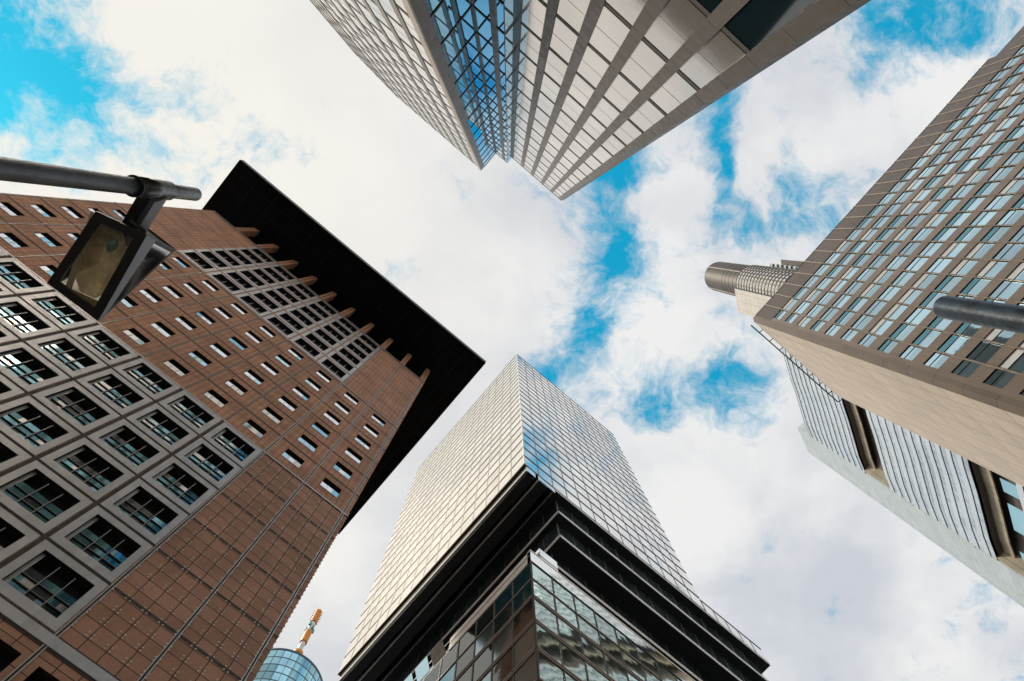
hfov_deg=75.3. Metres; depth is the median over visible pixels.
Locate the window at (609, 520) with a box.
[604,514,617,530]
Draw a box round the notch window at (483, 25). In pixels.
[474,9,491,44]
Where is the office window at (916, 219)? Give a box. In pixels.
[904,214,926,226]
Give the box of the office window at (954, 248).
[940,242,967,256]
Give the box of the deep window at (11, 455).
[0,434,31,471]
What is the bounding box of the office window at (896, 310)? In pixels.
[883,303,907,319]
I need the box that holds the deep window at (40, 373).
[0,342,69,391]
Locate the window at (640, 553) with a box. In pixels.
[634,546,650,565]
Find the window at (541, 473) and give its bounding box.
[538,467,552,485]
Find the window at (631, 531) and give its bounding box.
[626,525,639,540]
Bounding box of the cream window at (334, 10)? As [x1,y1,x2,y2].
[325,0,345,22]
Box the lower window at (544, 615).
[535,599,557,634]
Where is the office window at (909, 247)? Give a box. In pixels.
[898,242,921,254]
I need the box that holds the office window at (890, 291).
[877,286,901,300]
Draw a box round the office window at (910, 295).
[897,288,922,303]
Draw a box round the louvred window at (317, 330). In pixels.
[310,326,339,348]
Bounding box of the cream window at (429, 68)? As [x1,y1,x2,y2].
[423,60,438,82]
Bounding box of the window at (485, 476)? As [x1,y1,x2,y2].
[477,472,487,489]
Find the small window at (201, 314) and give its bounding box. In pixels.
[194,311,215,323]
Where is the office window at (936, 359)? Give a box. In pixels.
[923,352,949,368]
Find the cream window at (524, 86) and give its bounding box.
[517,73,533,99]
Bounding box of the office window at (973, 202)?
[959,196,986,210]
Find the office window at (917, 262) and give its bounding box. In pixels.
[904,257,929,270]
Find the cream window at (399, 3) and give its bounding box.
[394,0,408,15]
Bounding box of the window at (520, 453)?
[511,448,522,467]
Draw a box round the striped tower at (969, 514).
[770,260,1023,607]
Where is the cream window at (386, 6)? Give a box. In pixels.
[378,0,400,25]
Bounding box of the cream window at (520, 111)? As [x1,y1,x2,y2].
[516,104,528,122]
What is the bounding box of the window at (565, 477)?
[562,472,575,488]
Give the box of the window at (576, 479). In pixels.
[573,475,585,489]
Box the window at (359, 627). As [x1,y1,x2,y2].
[351,619,364,639]
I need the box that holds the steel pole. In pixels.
[933,296,1023,333]
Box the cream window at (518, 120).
[515,115,526,131]
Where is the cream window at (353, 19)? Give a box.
[343,8,367,35]
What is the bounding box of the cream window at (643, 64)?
[620,40,665,90]
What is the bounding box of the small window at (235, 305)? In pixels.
[230,303,247,314]
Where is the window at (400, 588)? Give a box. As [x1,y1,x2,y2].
[392,582,404,601]
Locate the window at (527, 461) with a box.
[525,457,537,473]
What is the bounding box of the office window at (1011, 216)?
[995,209,1023,224]
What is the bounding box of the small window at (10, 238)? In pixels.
[0,233,28,246]
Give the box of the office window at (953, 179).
[942,172,965,185]
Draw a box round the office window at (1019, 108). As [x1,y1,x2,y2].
[1006,103,1023,116]
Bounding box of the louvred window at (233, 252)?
[223,248,255,266]
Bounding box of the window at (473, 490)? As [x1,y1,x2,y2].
[466,484,476,501]
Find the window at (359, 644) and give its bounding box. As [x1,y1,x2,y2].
[351,634,365,657]
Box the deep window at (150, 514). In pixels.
[100,479,187,544]
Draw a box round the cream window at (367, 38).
[359,29,379,52]
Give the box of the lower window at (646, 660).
[636,646,660,677]
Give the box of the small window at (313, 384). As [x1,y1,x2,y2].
[304,378,321,390]
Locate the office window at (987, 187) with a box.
[973,181,1000,195]
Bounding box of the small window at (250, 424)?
[242,419,266,437]
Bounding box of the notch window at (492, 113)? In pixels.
[489,108,498,121]
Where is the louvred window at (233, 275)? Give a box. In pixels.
[221,270,256,291]
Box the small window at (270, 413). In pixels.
[261,407,283,423]
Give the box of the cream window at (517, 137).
[515,133,524,146]
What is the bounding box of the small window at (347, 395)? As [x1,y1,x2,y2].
[344,392,358,404]
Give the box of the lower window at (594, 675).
[586,662,608,680]
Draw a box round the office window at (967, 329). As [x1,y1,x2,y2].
[953,323,981,335]
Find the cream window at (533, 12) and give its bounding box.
[521,0,545,38]
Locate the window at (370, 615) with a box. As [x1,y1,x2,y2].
[362,607,375,627]
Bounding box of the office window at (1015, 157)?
[1001,151,1023,165]
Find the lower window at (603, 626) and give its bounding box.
[595,613,617,643]
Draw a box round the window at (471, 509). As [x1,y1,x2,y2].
[463,502,474,521]
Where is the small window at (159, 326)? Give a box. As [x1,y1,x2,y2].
[150,321,174,336]
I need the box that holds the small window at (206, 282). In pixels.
[201,280,219,290]
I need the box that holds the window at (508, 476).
[499,470,510,490]
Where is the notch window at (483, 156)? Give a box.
[481,150,487,159]
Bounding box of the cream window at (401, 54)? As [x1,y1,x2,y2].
[390,41,411,66]
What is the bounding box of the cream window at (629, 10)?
[605,0,646,25]
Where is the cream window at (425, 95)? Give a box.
[418,87,433,104]
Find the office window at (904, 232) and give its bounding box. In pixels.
[892,228,913,239]
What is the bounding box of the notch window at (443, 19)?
[432,0,455,42]
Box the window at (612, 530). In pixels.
[607,524,622,542]
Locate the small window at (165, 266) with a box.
[159,261,172,269]
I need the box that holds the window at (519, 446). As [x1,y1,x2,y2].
[511,441,521,458]
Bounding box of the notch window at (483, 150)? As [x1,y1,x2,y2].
[480,145,486,155]
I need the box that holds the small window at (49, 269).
[37,265,56,275]
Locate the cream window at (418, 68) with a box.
[411,59,431,84]
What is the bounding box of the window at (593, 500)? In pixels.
[588,493,601,509]
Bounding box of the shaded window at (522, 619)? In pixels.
[514,599,532,638]
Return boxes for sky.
[0,0,1023,680]
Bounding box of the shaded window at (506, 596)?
[495,583,511,615]
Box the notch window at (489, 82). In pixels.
[484,73,496,93]
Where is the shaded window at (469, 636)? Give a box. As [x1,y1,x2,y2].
[458,622,475,656]
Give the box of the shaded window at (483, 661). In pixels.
[473,643,491,680]
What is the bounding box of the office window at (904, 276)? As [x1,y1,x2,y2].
[891,271,915,285]
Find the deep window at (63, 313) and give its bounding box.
[20,292,96,329]
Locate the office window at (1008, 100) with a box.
[996,93,1020,107]
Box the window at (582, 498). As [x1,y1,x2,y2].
[577,492,591,508]
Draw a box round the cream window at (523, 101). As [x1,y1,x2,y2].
[517,89,530,112]
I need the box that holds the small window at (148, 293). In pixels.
[138,289,162,302]
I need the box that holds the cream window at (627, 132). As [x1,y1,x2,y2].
[613,120,641,145]
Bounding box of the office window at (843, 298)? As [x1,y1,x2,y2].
[831,294,850,307]
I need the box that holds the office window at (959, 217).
[945,212,971,225]
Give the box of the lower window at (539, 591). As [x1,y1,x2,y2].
[533,580,554,609]
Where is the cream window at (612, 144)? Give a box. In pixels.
[601,135,624,155]
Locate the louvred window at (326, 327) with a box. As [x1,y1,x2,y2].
[319,322,347,343]
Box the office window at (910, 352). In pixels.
[898,345,922,360]
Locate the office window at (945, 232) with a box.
[931,227,957,240]
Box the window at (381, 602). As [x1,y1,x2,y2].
[374,594,386,613]
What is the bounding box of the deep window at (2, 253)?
[0,248,9,255]
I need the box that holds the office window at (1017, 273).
[1005,262,1023,279]
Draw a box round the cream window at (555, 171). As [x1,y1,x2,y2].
[552,168,563,178]
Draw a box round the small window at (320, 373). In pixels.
[315,370,331,381]
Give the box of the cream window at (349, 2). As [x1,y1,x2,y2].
[345,0,358,11]
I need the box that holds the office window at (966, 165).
[955,158,978,171]
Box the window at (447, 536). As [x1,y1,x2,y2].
[439,529,450,548]
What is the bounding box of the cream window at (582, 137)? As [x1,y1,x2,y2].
[575,129,594,149]
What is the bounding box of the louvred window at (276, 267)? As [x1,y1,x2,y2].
[269,264,297,281]
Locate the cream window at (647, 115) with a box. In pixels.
[629,100,664,131]
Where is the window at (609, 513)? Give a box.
[600,503,614,520]
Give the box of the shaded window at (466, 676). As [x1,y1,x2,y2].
[457,665,471,680]
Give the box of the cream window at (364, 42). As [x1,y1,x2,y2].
[353,30,373,52]
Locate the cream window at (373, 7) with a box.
[365,0,390,29]
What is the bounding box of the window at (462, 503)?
[455,497,465,514]
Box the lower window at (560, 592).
[553,580,574,609]
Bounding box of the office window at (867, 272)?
[855,268,875,280]
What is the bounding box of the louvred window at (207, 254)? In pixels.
[194,249,231,269]
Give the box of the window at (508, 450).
[500,446,510,462]
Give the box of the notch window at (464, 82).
[456,71,470,96]
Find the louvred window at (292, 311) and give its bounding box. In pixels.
[285,307,316,328]
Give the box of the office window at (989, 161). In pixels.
[977,154,1003,168]
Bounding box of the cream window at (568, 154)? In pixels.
[563,149,578,164]
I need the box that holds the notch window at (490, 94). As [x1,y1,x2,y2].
[486,86,497,104]
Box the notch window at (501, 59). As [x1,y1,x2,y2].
[499,54,504,73]
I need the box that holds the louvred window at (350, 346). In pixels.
[342,341,369,361]
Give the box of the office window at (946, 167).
[935,161,957,174]
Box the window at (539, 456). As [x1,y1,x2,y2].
[536,451,548,466]
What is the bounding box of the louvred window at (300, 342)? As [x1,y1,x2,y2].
[290,335,322,359]
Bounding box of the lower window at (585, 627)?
[578,615,600,645]
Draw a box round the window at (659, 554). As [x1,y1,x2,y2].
[650,544,664,561]
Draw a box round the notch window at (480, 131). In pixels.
[474,126,482,140]
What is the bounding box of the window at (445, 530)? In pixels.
[441,519,452,537]
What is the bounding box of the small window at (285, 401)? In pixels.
[277,395,297,411]
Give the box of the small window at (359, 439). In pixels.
[354,434,370,449]
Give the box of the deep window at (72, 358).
[25,333,106,376]
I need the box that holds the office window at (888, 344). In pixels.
[877,339,898,352]
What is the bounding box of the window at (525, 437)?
[523,434,534,447]
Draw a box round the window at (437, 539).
[430,532,441,550]
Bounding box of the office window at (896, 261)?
[885,256,907,268]
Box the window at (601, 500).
[597,494,610,509]
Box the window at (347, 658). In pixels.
[339,648,353,670]
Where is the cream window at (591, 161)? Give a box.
[584,155,601,170]
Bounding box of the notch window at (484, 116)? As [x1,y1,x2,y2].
[480,108,488,123]
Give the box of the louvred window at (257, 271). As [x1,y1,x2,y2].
[248,267,278,286]
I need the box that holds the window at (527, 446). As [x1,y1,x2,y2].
[523,440,535,455]
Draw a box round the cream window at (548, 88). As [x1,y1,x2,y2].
[540,74,559,103]
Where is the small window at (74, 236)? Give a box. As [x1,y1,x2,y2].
[66,233,79,240]
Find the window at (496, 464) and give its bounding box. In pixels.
[488,459,498,476]
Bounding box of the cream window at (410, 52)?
[400,39,422,68]
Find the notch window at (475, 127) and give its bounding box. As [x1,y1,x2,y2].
[471,118,480,134]
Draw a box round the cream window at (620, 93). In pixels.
[604,74,638,111]
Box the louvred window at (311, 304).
[304,301,331,320]
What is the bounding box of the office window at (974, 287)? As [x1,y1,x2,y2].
[959,277,991,294]
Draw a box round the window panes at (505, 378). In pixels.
[357,355,684,625]
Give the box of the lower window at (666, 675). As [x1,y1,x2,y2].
[657,662,675,680]
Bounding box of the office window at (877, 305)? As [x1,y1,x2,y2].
[864,300,887,314]
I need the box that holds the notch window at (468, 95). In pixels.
[460,86,473,108]
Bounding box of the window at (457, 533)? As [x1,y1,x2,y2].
[448,527,460,547]
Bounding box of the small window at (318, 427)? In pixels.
[311,421,330,437]
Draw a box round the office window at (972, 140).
[959,134,982,148]
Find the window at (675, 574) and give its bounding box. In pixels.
[668,566,683,583]
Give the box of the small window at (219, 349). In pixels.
[208,343,231,357]
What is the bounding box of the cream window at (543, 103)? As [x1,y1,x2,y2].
[537,92,553,116]
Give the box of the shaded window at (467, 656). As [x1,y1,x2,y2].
[455,642,473,677]
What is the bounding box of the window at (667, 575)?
[661,568,677,587]
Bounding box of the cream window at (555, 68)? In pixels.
[544,49,566,86]
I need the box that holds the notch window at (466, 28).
[457,9,474,46]
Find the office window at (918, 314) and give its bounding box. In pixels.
[903,307,931,324]
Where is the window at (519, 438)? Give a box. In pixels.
[511,433,521,450]
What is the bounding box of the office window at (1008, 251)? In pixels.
[991,243,1023,259]
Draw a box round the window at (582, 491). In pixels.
[575,483,588,498]
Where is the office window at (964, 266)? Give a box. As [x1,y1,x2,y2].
[949,259,978,274]
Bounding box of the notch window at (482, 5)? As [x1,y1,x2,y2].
[473,0,489,19]
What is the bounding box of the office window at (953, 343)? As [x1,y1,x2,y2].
[937,334,969,354]
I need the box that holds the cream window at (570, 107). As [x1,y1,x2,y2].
[561,94,582,121]
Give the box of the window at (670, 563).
[663,555,677,571]
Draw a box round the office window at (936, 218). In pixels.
[924,213,948,225]
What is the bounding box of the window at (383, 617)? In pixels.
[375,608,388,630]
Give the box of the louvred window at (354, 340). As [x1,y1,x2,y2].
[350,336,375,356]
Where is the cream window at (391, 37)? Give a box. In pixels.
[376,18,402,50]
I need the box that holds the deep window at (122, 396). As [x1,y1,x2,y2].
[76,368,152,414]
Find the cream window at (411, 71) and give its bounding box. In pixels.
[401,59,419,81]
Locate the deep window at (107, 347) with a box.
[67,325,138,364]
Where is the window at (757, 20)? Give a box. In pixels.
[724,0,815,50]
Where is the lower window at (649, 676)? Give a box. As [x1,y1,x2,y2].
[643,667,660,680]
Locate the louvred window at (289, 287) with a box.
[282,283,309,302]
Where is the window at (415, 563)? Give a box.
[407,557,419,576]
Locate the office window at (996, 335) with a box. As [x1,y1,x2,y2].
[984,328,1014,343]
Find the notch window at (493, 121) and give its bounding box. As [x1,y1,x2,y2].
[491,117,499,129]
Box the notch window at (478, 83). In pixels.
[472,72,483,95]
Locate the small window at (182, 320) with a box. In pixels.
[174,316,197,329]
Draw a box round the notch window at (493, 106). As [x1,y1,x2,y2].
[488,98,497,113]
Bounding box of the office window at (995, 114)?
[984,107,1007,121]
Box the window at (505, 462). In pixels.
[499,453,510,472]
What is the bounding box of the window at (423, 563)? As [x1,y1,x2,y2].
[415,555,427,575]
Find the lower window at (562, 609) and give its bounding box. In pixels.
[555,597,577,627]
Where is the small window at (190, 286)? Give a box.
[183,282,202,293]
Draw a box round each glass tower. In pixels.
[253,648,322,680]
[338,354,769,680]
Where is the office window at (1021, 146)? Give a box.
[1015,141,1023,150]
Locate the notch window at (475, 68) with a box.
[468,56,481,82]
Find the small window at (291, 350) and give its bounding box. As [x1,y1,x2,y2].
[287,348,303,359]
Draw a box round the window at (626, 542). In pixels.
[621,535,636,553]
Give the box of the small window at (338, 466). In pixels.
[333,461,352,479]
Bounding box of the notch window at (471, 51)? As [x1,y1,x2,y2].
[463,34,478,66]
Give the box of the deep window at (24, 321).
[0,297,60,338]
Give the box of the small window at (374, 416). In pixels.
[371,413,385,426]
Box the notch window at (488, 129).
[484,124,490,136]
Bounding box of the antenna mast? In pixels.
[294,608,321,653]
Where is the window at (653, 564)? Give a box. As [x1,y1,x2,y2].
[647,556,663,575]
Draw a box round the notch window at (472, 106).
[465,99,476,118]
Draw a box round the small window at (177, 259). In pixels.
[171,257,190,267]
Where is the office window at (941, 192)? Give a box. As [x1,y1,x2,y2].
[929,186,952,199]
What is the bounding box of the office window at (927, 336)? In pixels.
[911,328,940,347]
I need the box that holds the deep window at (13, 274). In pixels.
[0,258,52,293]
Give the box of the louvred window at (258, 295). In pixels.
[248,290,282,312]
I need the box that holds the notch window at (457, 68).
[449,51,466,81]
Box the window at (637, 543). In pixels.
[630,535,644,552]
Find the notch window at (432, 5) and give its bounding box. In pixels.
[425,0,441,14]
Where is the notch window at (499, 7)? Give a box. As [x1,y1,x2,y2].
[496,0,503,31]
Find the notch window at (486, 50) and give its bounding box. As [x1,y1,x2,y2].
[478,35,493,63]
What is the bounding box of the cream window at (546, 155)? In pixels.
[542,150,553,162]
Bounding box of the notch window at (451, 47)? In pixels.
[442,27,461,64]
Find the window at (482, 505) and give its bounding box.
[473,499,485,519]
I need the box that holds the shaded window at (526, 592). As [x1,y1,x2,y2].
[514,580,531,612]
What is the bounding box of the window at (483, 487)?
[476,481,486,498]
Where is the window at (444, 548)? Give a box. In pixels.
[436,540,448,561]
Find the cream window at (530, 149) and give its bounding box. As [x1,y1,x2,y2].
[527,144,537,156]
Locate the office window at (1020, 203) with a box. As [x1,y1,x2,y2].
[1011,194,1023,207]
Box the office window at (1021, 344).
[1017,340,1023,347]
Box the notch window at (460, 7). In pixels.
[451,0,470,22]
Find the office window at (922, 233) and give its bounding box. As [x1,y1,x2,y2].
[911,227,935,239]
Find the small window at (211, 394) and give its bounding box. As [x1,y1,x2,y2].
[202,389,228,407]
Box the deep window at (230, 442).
[203,422,261,467]
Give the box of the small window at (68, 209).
[60,206,84,217]
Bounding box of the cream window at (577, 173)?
[572,169,585,180]
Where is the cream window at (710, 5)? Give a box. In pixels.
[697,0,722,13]
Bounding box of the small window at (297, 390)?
[291,386,310,400]
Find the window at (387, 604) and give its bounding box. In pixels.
[380,594,393,615]
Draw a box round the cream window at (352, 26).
[341,14,362,37]
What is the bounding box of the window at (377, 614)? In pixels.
[369,608,381,627]
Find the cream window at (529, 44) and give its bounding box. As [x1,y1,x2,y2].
[519,24,540,64]
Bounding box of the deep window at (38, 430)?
[0,396,79,455]
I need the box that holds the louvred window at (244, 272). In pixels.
[235,268,268,288]
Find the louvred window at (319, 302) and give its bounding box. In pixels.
[313,299,339,317]
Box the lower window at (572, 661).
[561,643,586,680]
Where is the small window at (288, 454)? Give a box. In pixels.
[281,448,304,467]
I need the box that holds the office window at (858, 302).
[847,297,867,310]
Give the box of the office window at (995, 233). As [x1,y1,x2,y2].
[980,226,1010,240]
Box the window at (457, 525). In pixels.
[450,516,462,536]
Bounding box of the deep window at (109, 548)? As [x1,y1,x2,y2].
[49,505,152,582]
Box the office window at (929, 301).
[918,291,947,307]
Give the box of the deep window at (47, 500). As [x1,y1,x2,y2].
[0,460,92,533]
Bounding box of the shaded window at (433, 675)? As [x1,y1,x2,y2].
[425,661,440,680]
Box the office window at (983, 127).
[972,120,995,134]
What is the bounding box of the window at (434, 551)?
[427,542,439,562]
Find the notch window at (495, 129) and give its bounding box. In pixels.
[492,125,499,135]
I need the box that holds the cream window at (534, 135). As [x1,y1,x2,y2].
[530,129,542,144]
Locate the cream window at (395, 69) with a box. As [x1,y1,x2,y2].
[386,59,403,78]
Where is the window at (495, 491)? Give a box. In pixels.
[486,485,497,504]
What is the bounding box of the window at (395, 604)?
[387,595,400,616]
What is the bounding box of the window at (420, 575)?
[411,567,424,589]
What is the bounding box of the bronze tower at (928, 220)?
[751,26,1023,486]
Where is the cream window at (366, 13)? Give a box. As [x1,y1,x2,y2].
[354,0,381,32]
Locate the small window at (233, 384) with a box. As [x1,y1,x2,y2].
[224,378,247,394]
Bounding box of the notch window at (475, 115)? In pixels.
[468,109,478,126]
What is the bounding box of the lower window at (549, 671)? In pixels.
[538,651,563,680]
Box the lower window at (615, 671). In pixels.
[604,653,627,680]
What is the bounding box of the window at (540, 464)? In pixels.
[537,459,550,475]
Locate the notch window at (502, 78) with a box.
[500,72,504,88]
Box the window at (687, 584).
[681,576,697,595]
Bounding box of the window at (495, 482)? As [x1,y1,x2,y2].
[487,475,498,494]
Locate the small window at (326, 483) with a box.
[320,477,341,497]
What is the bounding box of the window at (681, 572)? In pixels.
[675,565,690,582]
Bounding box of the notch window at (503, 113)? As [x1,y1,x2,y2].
[502,111,505,120]
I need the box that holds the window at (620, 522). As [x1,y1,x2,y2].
[613,514,626,529]
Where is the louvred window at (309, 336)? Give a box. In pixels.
[300,331,331,353]
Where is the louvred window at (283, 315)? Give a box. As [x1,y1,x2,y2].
[274,310,307,333]
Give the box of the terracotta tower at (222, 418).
[0,160,485,680]
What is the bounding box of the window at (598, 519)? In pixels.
[593,512,608,530]
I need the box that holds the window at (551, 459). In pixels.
[548,454,560,468]
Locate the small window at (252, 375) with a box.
[244,369,264,384]
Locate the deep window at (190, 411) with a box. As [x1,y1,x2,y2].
[158,390,221,433]
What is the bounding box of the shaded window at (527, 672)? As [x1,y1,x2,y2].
[514,652,536,680]
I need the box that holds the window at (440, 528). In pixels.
[432,522,443,540]
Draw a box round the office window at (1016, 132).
[1004,125,1023,139]
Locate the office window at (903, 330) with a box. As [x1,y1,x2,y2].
[889,323,915,340]
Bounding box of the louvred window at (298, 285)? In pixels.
[291,281,318,299]
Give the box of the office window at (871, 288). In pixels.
[859,283,881,296]
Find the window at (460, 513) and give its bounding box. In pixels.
[453,506,464,524]
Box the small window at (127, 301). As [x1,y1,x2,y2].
[121,296,137,306]
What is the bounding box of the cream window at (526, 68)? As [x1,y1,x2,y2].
[518,51,536,84]
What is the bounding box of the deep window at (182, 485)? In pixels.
[141,456,216,513]
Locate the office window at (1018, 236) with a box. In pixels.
[1008,226,1023,241]
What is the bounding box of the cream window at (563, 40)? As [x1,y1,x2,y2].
[549,17,577,63]
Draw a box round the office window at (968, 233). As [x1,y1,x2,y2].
[954,226,983,240]
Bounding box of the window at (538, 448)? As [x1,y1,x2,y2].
[535,443,547,458]
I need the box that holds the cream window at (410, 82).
[402,73,418,91]
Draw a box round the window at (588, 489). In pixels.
[585,484,598,500]
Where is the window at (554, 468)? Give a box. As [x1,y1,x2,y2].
[549,462,562,477]
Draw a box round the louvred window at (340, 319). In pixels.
[334,315,359,334]
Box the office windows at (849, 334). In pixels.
[773,45,1023,340]
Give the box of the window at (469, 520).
[461,513,472,533]
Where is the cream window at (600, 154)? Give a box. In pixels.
[592,146,611,163]
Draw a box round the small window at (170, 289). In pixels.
[161,285,184,297]
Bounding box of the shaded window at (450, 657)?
[440,642,457,676]
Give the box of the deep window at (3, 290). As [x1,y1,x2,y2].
[0,283,13,295]
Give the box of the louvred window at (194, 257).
[177,250,217,271]
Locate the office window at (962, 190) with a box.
[950,183,976,197]
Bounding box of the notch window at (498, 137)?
[493,131,500,141]
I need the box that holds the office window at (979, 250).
[964,243,994,257]
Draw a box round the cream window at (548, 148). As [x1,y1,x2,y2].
[545,142,557,157]
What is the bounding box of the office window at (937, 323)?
[927,316,952,329]
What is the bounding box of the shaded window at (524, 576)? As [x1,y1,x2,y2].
[513,563,530,596]
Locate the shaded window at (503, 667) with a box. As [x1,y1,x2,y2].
[492,647,511,680]
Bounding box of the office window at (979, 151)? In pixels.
[967,144,991,158]
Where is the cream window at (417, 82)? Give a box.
[410,74,427,94]
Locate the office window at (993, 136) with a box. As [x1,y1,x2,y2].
[980,129,1005,144]
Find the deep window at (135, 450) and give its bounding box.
[87,419,168,473]
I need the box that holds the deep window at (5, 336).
[0,325,18,342]
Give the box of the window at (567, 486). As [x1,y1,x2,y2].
[564,481,577,497]
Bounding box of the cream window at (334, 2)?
[331,0,348,19]
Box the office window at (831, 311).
[819,307,838,320]
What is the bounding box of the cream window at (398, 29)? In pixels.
[385,13,413,49]
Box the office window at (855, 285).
[843,281,863,293]
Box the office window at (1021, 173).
[1013,167,1023,177]
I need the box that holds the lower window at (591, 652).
[581,635,606,673]
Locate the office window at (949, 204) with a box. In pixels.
[937,198,962,211]
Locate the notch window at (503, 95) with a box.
[501,88,505,101]
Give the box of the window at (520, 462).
[511,457,522,475]
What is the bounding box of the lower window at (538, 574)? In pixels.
[532,563,552,592]
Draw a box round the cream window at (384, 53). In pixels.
[375,43,395,66]
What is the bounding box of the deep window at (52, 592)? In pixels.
[0,539,107,631]
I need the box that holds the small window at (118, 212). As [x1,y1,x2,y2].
[112,210,125,218]
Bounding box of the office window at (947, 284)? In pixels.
[933,275,962,291]
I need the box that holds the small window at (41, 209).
[28,203,56,216]
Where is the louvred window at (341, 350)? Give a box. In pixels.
[335,345,362,367]
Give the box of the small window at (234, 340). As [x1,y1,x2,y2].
[227,336,247,349]
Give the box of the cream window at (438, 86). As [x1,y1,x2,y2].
[431,77,445,96]
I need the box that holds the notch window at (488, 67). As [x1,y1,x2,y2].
[481,55,494,79]
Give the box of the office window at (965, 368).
[951,360,980,377]
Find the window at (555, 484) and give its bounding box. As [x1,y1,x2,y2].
[552,479,566,496]
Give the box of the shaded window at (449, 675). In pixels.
[439,662,455,680]
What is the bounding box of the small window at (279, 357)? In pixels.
[275,354,292,367]
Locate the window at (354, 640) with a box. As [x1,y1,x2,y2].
[345,633,359,655]
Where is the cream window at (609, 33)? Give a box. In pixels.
[588,6,629,62]
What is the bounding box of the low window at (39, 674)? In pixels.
[24,666,59,680]
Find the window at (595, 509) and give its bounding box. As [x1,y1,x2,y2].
[590,502,604,519]
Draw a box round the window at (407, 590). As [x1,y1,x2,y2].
[399,581,412,603]
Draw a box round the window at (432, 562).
[424,554,436,574]
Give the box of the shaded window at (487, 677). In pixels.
[481,670,490,680]
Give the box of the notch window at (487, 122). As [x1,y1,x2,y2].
[482,117,489,130]
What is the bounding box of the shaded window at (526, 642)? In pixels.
[514,623,534,667]
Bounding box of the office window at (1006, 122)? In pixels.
[993,115,1018,130]
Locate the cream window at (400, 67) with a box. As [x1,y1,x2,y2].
[393,59,411,80]
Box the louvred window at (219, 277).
[206,271,244,294]
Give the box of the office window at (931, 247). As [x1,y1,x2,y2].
[918,242,943,255]
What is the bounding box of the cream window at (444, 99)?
[438,91,451,109]
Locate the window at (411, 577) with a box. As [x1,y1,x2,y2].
[403,568,416,589]
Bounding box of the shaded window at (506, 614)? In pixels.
[494,601,511,634]
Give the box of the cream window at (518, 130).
[515,124,525,139]
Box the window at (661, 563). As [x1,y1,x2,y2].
[655,555,671,574]
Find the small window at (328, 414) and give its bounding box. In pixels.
[323,410,340,425]
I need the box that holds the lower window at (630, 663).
[621,649,644,680]
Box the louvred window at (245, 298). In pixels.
[234,293,270,316]
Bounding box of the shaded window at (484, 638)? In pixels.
[475,622,492,655]
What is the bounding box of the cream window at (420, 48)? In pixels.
[411,36,430,64]
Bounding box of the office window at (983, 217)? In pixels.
[969,210,998,224]
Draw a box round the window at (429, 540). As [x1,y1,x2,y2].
[422,533,433,551]
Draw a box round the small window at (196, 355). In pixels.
[187,350,211,365]
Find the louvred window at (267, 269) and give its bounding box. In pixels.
[259,265,288,283]
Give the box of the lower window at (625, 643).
[616,630,639,661]
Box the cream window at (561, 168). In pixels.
[556,162,567,173]
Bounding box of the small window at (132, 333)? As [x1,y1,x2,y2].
[121,328,150,344]
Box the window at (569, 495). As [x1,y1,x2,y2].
[566,490,580,508]
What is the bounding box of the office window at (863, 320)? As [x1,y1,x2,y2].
[851,314,873,329]
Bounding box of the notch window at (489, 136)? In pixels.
[485,131,491,142]
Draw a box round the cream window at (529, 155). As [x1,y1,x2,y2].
[526,150,535,161]
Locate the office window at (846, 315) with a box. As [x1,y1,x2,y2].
[834,310,855,324]
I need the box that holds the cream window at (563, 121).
[556,110,574,133]
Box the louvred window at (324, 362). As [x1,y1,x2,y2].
[317,356,349,381]
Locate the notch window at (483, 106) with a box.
[478,98,487,115]
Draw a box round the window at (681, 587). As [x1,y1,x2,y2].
[674,578,690,597]
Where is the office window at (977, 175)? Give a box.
[963,169,989,183]
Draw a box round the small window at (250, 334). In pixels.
[245,331,262,343]
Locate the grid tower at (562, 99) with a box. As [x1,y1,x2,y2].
[310,0,870,199]
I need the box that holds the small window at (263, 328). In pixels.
[259,325,275,337]
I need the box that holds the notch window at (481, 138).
[476,134,483,146]
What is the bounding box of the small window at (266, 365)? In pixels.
[260,361,278,374]
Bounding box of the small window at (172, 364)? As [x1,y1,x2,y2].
[162,359,189,376]
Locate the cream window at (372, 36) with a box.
[363,26,385,51]
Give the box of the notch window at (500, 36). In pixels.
[497,29,504,55]
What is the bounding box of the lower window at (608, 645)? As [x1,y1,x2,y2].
[599,632,623,664]
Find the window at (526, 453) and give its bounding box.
[524,448,536,464]
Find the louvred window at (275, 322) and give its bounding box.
[262,314,296,338]
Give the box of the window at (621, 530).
[616,523,631,541]
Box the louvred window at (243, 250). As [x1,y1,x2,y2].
[236,247,266,265]
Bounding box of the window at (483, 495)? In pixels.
[475,489,486,507]
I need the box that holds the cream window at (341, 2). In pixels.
[337,0,354,17]
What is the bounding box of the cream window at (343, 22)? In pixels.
[337,16,358,39]
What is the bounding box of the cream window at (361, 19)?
[347,3,373,33]
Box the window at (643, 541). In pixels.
[638,534,652,551]
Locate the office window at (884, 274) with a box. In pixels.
[872,269,894,282]
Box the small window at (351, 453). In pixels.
[344,447,362,463]
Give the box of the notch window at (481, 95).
[475,87,485,106]
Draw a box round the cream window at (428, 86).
[420,76,437,96]
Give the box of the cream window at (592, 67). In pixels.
[576,45,608,88]
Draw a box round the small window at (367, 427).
[363,423,378,436]
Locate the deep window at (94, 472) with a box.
[39,437,134,500]
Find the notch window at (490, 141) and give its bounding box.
[487,137,492,147]
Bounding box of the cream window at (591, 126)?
[582,115,605,139]
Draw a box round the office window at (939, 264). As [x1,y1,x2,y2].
[925,258,952,272]
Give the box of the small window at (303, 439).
[297,434,317,451]
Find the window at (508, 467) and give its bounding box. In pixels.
[499,461,510,480]

